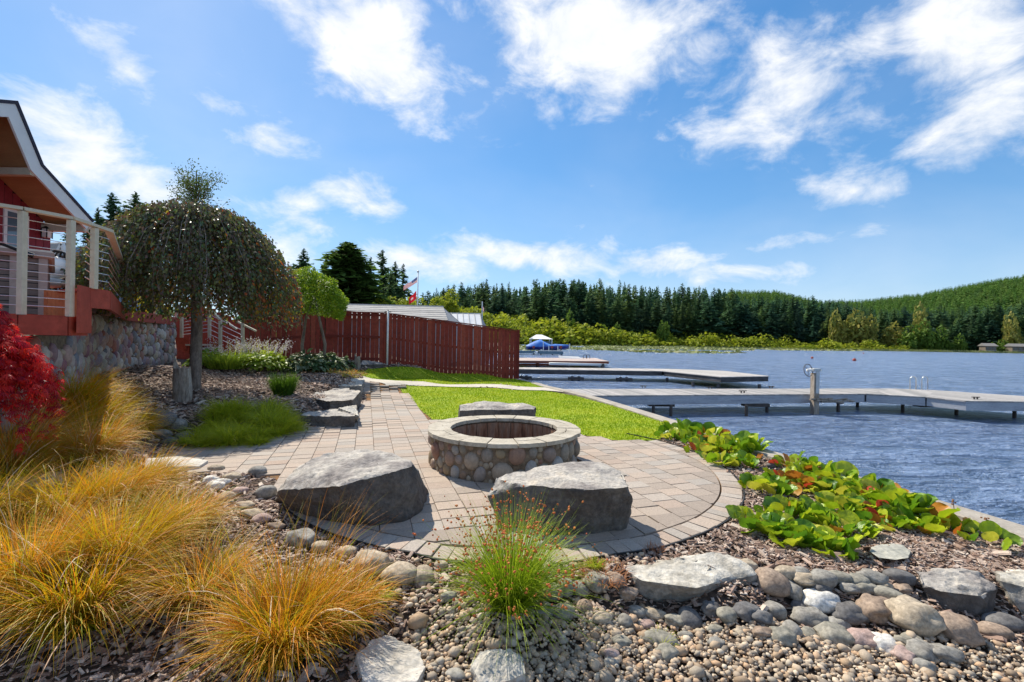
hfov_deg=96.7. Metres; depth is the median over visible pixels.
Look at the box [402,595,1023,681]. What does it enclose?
gravel
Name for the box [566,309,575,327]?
shore tree
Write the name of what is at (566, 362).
dock
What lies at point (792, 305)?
fir tree
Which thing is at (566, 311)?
fir tree
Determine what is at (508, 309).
fir tree
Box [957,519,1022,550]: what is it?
bergenia
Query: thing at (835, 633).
river rock
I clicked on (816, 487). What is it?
bergenia
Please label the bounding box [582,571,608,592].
river rock
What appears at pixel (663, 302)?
fir tree
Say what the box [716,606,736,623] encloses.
river rock
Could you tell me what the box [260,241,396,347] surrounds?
cedar tree
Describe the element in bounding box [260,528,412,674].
orange sedge
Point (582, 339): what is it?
willow shrub
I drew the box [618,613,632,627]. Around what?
river rock
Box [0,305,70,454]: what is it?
red maple
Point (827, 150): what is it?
sky
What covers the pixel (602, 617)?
river rock
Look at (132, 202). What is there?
fir tree
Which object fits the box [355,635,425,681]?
stone slab
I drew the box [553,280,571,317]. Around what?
fir tree
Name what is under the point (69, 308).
deck
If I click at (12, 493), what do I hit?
orange sedge
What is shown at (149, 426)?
orange sedge
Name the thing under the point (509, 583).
rush clump
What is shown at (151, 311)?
fir tree
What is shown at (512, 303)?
fir tree
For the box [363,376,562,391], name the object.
concrete path
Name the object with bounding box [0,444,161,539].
orange sedge
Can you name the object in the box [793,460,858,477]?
bergenia
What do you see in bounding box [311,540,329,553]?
river rock
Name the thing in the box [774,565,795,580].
river rock
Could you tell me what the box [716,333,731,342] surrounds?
willow shrub
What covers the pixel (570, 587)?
river rock
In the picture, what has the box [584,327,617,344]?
willow shrub
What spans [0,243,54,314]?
hot tub
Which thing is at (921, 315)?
shore tree
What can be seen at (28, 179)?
house
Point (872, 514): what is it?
bergenia
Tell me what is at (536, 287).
fir tree
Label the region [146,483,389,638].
orange sedge
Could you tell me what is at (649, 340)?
willow shrub
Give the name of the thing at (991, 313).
fir tree
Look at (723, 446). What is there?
bergenia
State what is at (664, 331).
shore tree
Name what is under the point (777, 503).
bergenia
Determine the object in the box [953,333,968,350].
shore tree
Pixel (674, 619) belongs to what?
river rock
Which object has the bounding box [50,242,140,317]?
neighbour house
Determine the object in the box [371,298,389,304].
leafy tree
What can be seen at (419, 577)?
river rock
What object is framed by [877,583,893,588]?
river rock
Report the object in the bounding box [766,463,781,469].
river rock
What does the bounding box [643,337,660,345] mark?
willow shrub
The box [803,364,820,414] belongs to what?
winch post
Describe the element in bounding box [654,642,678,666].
river rock
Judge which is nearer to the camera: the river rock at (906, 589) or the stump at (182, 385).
the river rock at (906, 589)
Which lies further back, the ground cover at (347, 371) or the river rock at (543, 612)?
the ground cover at (347, 371)
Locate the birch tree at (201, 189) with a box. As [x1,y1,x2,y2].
[166,158,230,239]
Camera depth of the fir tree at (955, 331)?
266.09 m
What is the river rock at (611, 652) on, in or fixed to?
on the gravel
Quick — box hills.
[249,288,1023,338]
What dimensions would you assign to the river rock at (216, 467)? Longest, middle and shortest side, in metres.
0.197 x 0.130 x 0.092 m
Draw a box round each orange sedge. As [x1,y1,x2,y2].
[0,382,144,485]
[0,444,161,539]
[0,448,91,544]
[0,473,173,640]
[0,502,215,681]
[1,424,107,485]
[1,470,239,641]
[10,398,158,482]
[16,444,189,529]
[23,357,146,419]
[29,380,163,437]
[73,510,290,668]
[76,433,214,503]
[100,378,155,413]
[111,474,260,551]
[112,398,178,442]
[143,532,396,681]
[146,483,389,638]
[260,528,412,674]
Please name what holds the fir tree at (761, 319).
on the hills
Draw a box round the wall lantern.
[41,226,52,238]
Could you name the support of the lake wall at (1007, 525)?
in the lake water
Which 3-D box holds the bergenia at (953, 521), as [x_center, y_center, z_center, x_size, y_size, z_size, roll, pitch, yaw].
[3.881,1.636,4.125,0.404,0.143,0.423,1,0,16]
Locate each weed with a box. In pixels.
[361,578,400,608]
[571,552,633,589]
[581,550,607,569]
[646,540,666,554]
[648,624,680,645]
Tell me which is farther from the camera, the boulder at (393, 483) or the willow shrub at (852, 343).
the willow shrub at (852, 343)
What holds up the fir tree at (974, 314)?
on the hills
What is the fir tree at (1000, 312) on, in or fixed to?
on the hills
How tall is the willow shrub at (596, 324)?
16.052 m
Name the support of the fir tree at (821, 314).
on the hills
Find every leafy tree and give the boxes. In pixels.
[285,267,319,292]
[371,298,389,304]
[387,296,415,304]
[402,297,444,306]
[434,289,459,312]
[458,306,487,325]
[483,312,528,341]
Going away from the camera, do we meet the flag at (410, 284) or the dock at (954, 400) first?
the dock at (954, 400)
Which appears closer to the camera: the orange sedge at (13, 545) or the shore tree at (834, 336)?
the orange sedge at (13, 545)
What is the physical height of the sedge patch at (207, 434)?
0.642 m
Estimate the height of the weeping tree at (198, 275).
4.120 m
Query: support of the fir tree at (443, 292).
on the ground at (112, 669)
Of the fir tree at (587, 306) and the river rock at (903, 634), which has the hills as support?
the fir tree at (587, 306)
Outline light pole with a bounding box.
[385,310,390,363]
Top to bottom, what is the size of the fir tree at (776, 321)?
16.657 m
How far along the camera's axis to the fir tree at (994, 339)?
259.80 m
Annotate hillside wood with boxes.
[722,274,1023,318]
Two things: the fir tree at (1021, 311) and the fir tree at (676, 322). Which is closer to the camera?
the fir tree at (1021, 311)
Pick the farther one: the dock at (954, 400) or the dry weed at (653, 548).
the dock at (954, 400)
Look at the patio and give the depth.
5.11 m
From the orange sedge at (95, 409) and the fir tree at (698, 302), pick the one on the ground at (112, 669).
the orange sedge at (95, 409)
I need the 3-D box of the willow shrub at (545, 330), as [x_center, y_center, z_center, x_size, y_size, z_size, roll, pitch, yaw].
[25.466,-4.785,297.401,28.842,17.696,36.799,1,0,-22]
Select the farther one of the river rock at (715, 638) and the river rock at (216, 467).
the river rock at (216, 467)
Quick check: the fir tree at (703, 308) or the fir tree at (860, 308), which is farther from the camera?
the fir tree at (703, 308)
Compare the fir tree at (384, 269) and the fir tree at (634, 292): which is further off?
the fir tree at (634, 292)
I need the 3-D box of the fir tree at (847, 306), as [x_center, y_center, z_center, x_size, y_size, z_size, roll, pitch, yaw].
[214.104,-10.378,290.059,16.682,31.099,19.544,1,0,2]
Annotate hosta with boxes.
[182,348,227,367]
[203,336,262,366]
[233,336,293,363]
[234,351,281,370]
[251,353,294,371]
[280,348,328,373]
[304,351,348,370]
[336,355,355,368]
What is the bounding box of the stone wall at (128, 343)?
[0,313,176,433]
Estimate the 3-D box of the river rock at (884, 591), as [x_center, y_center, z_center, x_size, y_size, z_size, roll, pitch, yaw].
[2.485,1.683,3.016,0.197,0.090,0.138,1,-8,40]
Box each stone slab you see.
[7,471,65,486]
[145,456,207,469]
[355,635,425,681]
[470,649,525,681]
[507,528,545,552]
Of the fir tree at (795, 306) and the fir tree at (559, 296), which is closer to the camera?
the fir tree at (795, 306)
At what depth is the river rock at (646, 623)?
2.85 m
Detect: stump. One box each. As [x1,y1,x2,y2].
[172,359,191,401]
[354,354,360,369]
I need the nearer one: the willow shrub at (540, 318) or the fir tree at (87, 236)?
the fir tree at (87, 236)
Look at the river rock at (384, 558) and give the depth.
3.13 m
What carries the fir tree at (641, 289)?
on the hills
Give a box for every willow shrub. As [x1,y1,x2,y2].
[514,314,528,322]
[517,316,539,327]
[520,316,562,344]
[522,317,544,344]
[528,320,569,343]
[532,320,577,336]
[538,321,566,340]
[545,324,562,342]
[552,326,590,344]
[558,326,589,345]
[560,331,575,343]
[563,323,605,345]
[572,332,591,345]
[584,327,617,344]
[587,322,606,343]
[598,329,623,344]
[599,334,617,345]
[610,329,640,345]
[627,330,647,343]
[638,331,657,345]
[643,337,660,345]
[667,335,689,345]
[683,335,699,344]
[698,332,726,346]
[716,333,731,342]
[725,335,756,346]
[731,337,750,347]
[744,333,771,347]
[760,333,773,343]
[767,336,791,345]
[778,334,792,343]
[786,339,808,346]
[819,337,842,348]
[842,341,857,347]
[859,339,884,349]
[894,345,909,349]
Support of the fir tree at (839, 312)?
on the hills
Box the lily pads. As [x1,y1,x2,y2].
[493,344,861,353]
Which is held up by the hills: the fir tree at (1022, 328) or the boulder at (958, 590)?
the fir tree at (1022, 328)
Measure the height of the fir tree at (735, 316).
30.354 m
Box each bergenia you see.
[654,427,687,440]
[658,418,702,434]
[674,429,712,442]
[683,442,715,452]
[688,422,730,437]
[692,435,736,451]
[697,450,746,466]
[711,438,753,452]
[714,430,773,453]
[725,449,763,468]
[725,505,791,538]
[737,472,802,495]
[753,494,819,521]
[759,512,834,549]
[761,466,814,487]
[768,451,830,470]
[783,495,838,525]
[784,472,837,493]
[785,524,862,560]
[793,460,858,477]
[803,489,860,512]
[809,471,874,492]
[814,510,883,538]
[822,473,908,495]
[835,501,897,531]
[837,494,876,510]
[843,479,938,514]
[853,503,923,528]
[876,492,960,523]
[879,514,946,534]
[914,512,963,531]
[937,513,980,533]
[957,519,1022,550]
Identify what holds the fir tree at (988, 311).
on the hills
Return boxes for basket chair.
[50,250,65,289]
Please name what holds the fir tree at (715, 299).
on the hills
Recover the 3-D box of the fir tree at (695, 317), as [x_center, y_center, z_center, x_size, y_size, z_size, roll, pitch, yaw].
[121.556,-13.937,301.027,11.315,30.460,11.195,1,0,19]
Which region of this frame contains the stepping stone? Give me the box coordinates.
[870,543,910,559]
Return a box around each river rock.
[136,409,176,428]
[153,429,172,438]
[160,437,177,444]
[166,418,187,430]
[174,432,193,440]
[202,475,219,482]
[205,481,224,490]
[207,464,224,470]
[210,478,231,484]
[217,491,235,500]
[224,472,241,480]
[231,487,248,494]
[236,501,254,509]
[241,508,264,518]
[248,466,266,476]
[251,513,271,523]
[254,485,276,499]
[266,522,285,531]
[285,528,317,548]
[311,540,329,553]
[318,558,335,568]
[336,545,356,556]
[353,549,389,574]
[380,561,416,585]
[413,564,433,588]
[434,560,447,569]
[440,591,456,602]
[445,667,465,681]
[536,602,554,618]
[541,583,562,601]
[548,643,561,652]
[554,603,574,620]
[557,578,573,597]
[574,580,589,597]
[576,599,592,612]
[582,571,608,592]
[592,611,612,624]
[604,648,619,656]
[604,656,619,666]
[607,572,625,587]
[611,634,632,646]
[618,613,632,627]
[620,586,638,600]
[627,605,645,618]
[640,619,653,629]
[640,629,677,646]
[645,606,665,621]
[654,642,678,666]
[664,613,683,630]
[677,631,693,638]
[678,606,702,628]
[700,600,719,616]
[706,624,723,632]
[707,636,725,648]
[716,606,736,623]
[732,601,760,622]
[734,626,745,637]
[741,558,758,570]
[751,609,772,625]
[751,625,771,639]
[755,567,790,597]
[764,600,786,620]
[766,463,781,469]
[768,626,797,647]
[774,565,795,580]
[782,620,802,636]
[787,579,803,600]
[790,600,807,607]
[790,606,827,626]
[793,572,815,587]
[794,566,810,572]
[802,588,840,613]
[802,626,817,635]
[811,568,837,587]
[811,584,833,591]
[813,621,854,645]
[827,616,851,629]
[829,570,852,583]
[831,600,870,625]
[839,582,860,594]
[847,627,876,651]
[849,573,869,583]
[855,583,876,594]
[855,593,890,625]
[856,568,888,585]
[872,632,896,654]
[873,585,902,598]
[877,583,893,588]
[882,568,916,585]
[884,594,946,637]
[889,644,915,668]
[894,583,912,595]
[894,635,908,644]
[900,632,922,639]
[905,638,938,661]
[912,658,936,671]
[931,643,964,666]
[939,611,985,647]
[977,621,1014,641]
[981,611,1023,632]
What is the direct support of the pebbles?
on the ground at (112, 669)
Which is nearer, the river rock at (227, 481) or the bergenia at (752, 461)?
the river rock at (227, 481)
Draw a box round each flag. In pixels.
[404,277,416,289]
[409,291,415,303]
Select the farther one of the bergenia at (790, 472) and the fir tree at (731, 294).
the fir tree at (731, 294)
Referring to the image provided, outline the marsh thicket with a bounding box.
[520,331,940,351]
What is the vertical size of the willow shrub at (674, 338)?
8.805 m
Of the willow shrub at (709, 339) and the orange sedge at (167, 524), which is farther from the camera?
the willow shrub at (709, 339)
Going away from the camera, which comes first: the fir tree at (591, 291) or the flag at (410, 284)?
the flag at (410, 284)
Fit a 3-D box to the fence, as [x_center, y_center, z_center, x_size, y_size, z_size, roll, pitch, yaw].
[-4.519,0.317,17.304,9.915,2.897,1.274,1,0,-21]
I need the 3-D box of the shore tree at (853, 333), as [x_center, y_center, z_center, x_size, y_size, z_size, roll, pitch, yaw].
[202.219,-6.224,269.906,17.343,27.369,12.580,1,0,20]
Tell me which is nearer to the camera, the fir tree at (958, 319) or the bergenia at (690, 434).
the bergenia at (690, 434)
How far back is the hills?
691.83 m
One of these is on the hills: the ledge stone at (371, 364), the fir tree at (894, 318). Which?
the fir tree at (894, 318)
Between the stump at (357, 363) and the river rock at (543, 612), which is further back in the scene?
the stump at (357, 363)
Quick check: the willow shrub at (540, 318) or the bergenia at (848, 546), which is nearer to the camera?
the bergenia at (848, 546)
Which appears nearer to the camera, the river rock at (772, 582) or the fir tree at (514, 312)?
the river rock at (772, 582)
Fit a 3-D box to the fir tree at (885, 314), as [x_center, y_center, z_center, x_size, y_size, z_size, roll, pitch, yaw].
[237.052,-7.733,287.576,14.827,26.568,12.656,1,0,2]
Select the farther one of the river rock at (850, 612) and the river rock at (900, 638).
the river rock at (850, 612)
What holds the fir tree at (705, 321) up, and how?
on the hills
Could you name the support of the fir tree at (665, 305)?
on the hills
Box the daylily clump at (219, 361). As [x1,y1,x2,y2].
[202,349,256,369]
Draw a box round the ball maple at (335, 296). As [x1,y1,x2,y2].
[283,266,349,370]
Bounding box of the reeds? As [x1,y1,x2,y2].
[524,343,1023,352]
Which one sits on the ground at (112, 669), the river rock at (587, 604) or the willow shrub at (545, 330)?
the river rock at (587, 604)
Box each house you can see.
[0,99,94,250]
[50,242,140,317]
[338,304,460,363]
[978,343,997,350]
[1005,344,1023,351]
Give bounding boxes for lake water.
[489,346,1023,524]
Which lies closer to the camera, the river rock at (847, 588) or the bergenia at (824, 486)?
the river rock at (847, 588)
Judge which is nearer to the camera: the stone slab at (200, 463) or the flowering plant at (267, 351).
the stone slab at (200, 463)
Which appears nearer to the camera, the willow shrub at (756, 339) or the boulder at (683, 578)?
the boulder at (683, 578)
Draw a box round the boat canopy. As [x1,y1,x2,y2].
[529,335,551,350]
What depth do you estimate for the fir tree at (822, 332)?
279.25 m
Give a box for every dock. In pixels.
[497,358,609,367]
[497,367,768,388]
[519,341,569,354]
[566,385,1023,417]
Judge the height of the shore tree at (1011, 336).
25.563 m
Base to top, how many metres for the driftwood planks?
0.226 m
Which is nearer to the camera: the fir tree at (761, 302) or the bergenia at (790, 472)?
the bergenia at (790, 472)
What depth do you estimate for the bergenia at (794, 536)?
3.67 m
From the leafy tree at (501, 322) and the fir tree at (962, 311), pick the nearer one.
the leafy tree at (501, 322)
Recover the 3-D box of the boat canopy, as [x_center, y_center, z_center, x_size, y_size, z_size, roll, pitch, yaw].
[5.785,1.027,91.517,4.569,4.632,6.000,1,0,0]
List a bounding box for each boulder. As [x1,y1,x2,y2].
[274,449,428,526]
[458,401,535,416]
[487,461,632,534]
[625,552,756,601]
[916,568,997,616]
[992,567,1023,614]
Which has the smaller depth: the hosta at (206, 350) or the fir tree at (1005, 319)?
the hosta at (206, 350)
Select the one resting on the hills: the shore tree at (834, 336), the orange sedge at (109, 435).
the shore tree at (834, 336)
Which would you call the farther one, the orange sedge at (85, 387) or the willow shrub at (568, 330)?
the willow shrub at (568, 330)
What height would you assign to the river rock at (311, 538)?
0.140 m
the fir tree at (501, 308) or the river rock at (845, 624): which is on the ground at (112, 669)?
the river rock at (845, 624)
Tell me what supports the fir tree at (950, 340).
on the hills
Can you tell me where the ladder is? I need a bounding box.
[909,376,928,405]
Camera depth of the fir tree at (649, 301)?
320.62 m
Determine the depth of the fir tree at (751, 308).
319.26 m
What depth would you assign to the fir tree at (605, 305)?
323.00 m
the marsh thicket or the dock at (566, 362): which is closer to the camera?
the dock at (566, 362)
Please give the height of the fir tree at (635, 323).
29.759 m
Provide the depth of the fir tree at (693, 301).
315.04 m
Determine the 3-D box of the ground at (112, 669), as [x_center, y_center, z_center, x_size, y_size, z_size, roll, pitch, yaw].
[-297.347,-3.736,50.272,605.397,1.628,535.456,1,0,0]
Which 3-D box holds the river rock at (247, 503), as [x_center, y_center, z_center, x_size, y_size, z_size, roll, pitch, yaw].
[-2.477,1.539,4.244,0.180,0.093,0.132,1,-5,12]
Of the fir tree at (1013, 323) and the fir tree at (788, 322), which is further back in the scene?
the fir tree at (788, 322)
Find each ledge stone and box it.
[300,409,355,426]
[314,388,361,409]
[337,405,359,422]
[338,378,364,393]
[361,360,383,367]
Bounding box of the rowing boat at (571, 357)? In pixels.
[559,356,581,358]
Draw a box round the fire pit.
[428,415,580,482]
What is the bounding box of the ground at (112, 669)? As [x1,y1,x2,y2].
[0,335,1023,681]
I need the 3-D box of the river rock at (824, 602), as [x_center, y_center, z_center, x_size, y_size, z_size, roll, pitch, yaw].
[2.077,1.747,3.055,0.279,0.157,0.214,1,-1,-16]
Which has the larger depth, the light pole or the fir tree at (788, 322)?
the fir tree at (788, 322)
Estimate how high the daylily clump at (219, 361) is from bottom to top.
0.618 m
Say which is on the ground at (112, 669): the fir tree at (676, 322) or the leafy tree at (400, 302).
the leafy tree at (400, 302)
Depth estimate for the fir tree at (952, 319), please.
291.99 m
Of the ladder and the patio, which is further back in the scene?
the ladder
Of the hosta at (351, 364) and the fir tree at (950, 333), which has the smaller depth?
the hosta at (351, 364)
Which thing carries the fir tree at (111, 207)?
on the ground at (112, 669)
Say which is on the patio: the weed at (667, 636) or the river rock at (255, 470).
the river rock at (255, 470)
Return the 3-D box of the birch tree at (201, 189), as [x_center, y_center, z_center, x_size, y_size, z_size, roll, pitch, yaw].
[-11.877,-3.035,16.902,2.252,7.192,2.405,1,0,0]
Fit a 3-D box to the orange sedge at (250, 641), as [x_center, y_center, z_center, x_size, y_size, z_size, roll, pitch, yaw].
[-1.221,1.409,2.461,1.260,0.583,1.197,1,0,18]
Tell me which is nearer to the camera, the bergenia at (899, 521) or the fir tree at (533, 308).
the bergenia at (899, 521)
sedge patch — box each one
[162,396,311,451]
[197,392,300,427]
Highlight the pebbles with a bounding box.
[60,546,695,681]
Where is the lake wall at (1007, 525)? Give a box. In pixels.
[517,378,1023,541]
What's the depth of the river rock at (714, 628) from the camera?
2.78 m
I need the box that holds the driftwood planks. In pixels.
[809,398,854,403]
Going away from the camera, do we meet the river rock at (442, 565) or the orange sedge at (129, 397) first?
the river rock at (442, 565)
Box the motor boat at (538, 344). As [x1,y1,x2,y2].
[526,339,568,349]
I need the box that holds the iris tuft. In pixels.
[264,371,301,395]
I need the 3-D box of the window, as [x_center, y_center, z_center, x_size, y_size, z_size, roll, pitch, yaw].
[-12.139,-2.668,11.090,0.050,1.054,0.448,1,0,0]
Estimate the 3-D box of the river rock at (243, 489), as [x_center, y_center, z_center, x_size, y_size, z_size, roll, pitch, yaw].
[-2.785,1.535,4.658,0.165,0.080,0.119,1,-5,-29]
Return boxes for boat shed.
[450,313,485,357]
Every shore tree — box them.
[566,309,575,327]
[612,321,621,333]
[657,320,670,340]
[828,308,845,344]
[838,308,869,344]
[858,314,879,345]
[879,321,907,347]
[897,323,917,349]
[912,301,930,348]
[913,318,936,349]
[933,324,949,350]
[941,342,956,350]
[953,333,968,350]
[997,338,1008,351]
[1001,311,1023,343]
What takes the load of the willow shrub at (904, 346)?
on the hills
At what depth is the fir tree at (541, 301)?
325.97 m
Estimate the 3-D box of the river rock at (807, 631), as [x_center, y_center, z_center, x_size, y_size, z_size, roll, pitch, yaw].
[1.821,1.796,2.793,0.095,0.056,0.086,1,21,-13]
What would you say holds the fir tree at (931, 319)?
on the hills
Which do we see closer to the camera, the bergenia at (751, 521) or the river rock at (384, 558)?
the river rock at (384, 558)
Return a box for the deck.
[0,203,177,335]
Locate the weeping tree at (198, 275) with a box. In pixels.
[59,197,309,389]
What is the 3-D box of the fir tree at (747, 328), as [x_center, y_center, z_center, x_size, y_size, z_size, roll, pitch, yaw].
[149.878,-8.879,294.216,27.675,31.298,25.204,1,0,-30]
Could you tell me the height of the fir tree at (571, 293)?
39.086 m
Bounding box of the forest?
[237,279,1023,342]
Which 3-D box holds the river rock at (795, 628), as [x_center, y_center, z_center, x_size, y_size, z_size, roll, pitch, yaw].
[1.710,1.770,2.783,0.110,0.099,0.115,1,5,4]
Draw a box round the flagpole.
[417,271,418,304]
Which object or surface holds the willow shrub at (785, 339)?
on the hills
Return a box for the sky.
[0,0,1023,319]
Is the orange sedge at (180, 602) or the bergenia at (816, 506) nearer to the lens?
the orange sedge at (180, 602)
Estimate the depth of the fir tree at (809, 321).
295.03 m
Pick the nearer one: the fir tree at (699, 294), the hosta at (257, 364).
the hosta at (257, 364)
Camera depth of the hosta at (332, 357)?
14.66 m
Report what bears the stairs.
on the ground at (112, 669)
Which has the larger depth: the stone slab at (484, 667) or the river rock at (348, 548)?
the river rock at (348, 548)
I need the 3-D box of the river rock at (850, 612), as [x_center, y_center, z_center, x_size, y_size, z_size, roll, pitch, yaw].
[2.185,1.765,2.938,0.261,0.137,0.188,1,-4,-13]
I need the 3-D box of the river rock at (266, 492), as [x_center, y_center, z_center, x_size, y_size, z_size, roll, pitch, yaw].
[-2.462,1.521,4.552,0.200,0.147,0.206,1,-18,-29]
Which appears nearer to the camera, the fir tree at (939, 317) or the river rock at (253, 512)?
the river rock at (253, 512)
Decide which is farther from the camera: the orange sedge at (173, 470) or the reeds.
the reeds
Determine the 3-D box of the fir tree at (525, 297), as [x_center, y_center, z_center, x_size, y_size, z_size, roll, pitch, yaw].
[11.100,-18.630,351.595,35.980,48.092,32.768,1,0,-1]
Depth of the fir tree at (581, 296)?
322.56 m
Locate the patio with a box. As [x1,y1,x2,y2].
[142,381,745,570]
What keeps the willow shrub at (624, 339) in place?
on the hills
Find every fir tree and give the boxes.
[35,213,89,335]
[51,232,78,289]
[77,207,104,251]
[93,192,121,226]
[101,191,175,327]
[141,285,170,315]
[286,249,314,331]
[365,257,381,294]
[374,250,398,296]
[383,272,398,300]
[386,261,412,301]
[398,264,416,301]
[419,291,432,305]
[436,288,445,301]
[455,282,467,304]
[459,297,468,312]
[467,285,478,302]
[469,286,482,307]
[474,282,491,313]
[477,279,491,308]
[485,295,498,315]
[490,283,500,306]
[492,285,510,316]
[494,283,510,307]
[504,302,511,317]
[505,282,514,309]
[508,293,516,314]
[511,302,516,318]
[513,287,531,315]
[520,287,543,321]
[521,303,530,321]
[528,279,540,303]
[528,284,542,318]
[535,289,552,321]
[541,285,562,321]
[542,285,549,310]
[546,280,555,303]
[546,281,558,313]
[552,278,564,317]
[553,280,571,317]
[555,303,565,321]
[559,294,573,324]
[562,280,583,317]
[563,280,592,321]
[565,297,578,326]
[574,282,590,319]
[574,309,593,328]
[582,293,593,327]
[584,301,602,329]
[586,285,595,298]
[587,295,602,326]
[591,278,613,318]
[595,291,608,330]
[598,291,606,328]
[602,291,612,330]
[605,289,615,321]
[605,297,635,331]
[611,280,626,326]
[616,284,638,332]
[616,297,625,329]
[630,285,641,321]
[631,295,644,326]
[631,303,646,333]
[635,285,645,305]
[637,293,649,329]
[637,297,656,335]
[638,290,657,331]
[647,299,660,333]
[649,299,668,334]
[658,302,681,338]
[659,287,673,324]
[660,288,673,322]
[660,295,665,312]
[669,287,685,336]
[669,305,685,336]
[670,290,676,307]
[674,284,686,304]
[675,303,688,337]
[676,304,698,337]
[680,289,700,330]
[684,288,709,329]
[689,298,701,337]
[692,290,704,334]
[693,297,730,336]
[694,286,708,313]
[697,294,708,334]
[698,306,710,338]
[699,288,723,329]
[714,295,724,326]
[718,296,739,338]
[721,288,736,320]
[724,298,736,327]
[725,301,766,339]
[727,305,745,337]
[730,304,760,337]
[746,300,755,316]
[748,313,765,337]
[750,296,766,323]
[752,292,762,321]
[755,308,766,337]
[756,306,768,325]
[762,297,772,332]
[762,309,786,342]
[764,302,780,338]
[769,300,790,329]
[770,318,782,338]
[771,295,783,313]
[774,313,798,344]
[778,295,790,329]
[780,294,807,334]
[782,301,801,342]
[789,309,808,341]
[793,299,807,339]
[799,333,811,344]
[802,295,828,341]
[802,297,813,337]
[809,302,827,338]
[809,315,821,342]
[815,323,826,341]
[817,310,832,339]
[824,302,849,330]
[825,306,847,342]
[841,301,853,325]
[858,304,869,330]
[868,306,881,340]
[874,308,884,341]
[877,309,895,341]
[884,309,907,332]
[898,306,912,327]
[905,320,912,332]
[926,307,953,349]
[930,310,935,327]
[931,306,958,335]
[939,321,953,341]
[947,324,958,342]
[948,309,956,325]
[951,306,968,337]
[952,320,975,349]
[955,304,964,323]
[962,305,991,344]
[962,315,978,340]
[965,314,981,350]
[970,312,998,350]
[977,320,1005,345]
[979,305,996,335]
[982,321,995,342]
[983,302,1002,324]
[983,306,996,326]
[992,305,1005,320]
[993,313,1005,334]
[996,311,1017,336]
[997,310,1023,342]
[1011,298,1023,327]
[1019,320,1023,339]
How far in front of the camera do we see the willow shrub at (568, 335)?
282.63 m
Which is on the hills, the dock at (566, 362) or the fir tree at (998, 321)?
the fir tree at (998, 321)
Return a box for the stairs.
[175,309,256,358]
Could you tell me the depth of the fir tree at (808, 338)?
280.88 m
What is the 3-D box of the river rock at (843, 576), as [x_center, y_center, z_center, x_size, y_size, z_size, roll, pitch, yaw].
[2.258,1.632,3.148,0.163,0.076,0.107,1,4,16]
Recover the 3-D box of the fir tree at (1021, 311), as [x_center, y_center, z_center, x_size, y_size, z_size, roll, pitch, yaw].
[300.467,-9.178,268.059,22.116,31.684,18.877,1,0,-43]
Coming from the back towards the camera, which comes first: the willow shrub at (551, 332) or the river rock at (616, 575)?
the willow shrub at (551, 332)
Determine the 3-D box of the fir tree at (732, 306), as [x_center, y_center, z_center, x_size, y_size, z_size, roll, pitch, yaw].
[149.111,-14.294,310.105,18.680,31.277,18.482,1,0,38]
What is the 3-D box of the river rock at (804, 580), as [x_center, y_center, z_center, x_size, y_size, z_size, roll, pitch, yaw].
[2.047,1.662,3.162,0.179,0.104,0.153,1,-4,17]
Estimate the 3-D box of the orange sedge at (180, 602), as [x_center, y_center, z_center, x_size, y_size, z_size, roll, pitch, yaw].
[-1.946,1.400,2.827,1.172,0.523,1.211,1,0,0]
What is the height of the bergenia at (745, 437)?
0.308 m
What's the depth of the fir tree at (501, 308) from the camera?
343.00 m
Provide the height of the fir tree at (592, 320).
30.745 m
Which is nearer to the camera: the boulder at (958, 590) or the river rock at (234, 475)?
the boulder at (958, 590)
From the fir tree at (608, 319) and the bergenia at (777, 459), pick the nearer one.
the bergenia at (777, 459)
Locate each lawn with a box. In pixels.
[361,367,537,386]
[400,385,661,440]
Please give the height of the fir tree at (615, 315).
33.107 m
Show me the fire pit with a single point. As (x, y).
(487, 448)
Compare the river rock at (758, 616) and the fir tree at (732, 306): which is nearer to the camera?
the river rock at (758, 616)
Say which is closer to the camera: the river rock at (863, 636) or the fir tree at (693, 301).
the river rock at (863, 636)
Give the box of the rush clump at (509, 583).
[407,480,621,671]
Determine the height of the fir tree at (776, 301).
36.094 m
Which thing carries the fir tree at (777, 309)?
on the hills
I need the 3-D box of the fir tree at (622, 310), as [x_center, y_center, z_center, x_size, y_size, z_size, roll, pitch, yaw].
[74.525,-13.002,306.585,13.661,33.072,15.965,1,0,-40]
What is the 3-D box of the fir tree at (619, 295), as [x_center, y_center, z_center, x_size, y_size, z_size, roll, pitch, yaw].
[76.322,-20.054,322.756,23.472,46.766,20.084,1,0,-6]
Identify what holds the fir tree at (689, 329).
on the hills
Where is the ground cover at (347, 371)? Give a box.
[300,364,368,377]
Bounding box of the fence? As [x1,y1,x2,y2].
[243,311,519,378]
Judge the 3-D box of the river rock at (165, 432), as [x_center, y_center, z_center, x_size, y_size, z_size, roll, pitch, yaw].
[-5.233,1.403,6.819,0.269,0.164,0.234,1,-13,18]
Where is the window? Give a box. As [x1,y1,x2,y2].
[3,208,16,246]

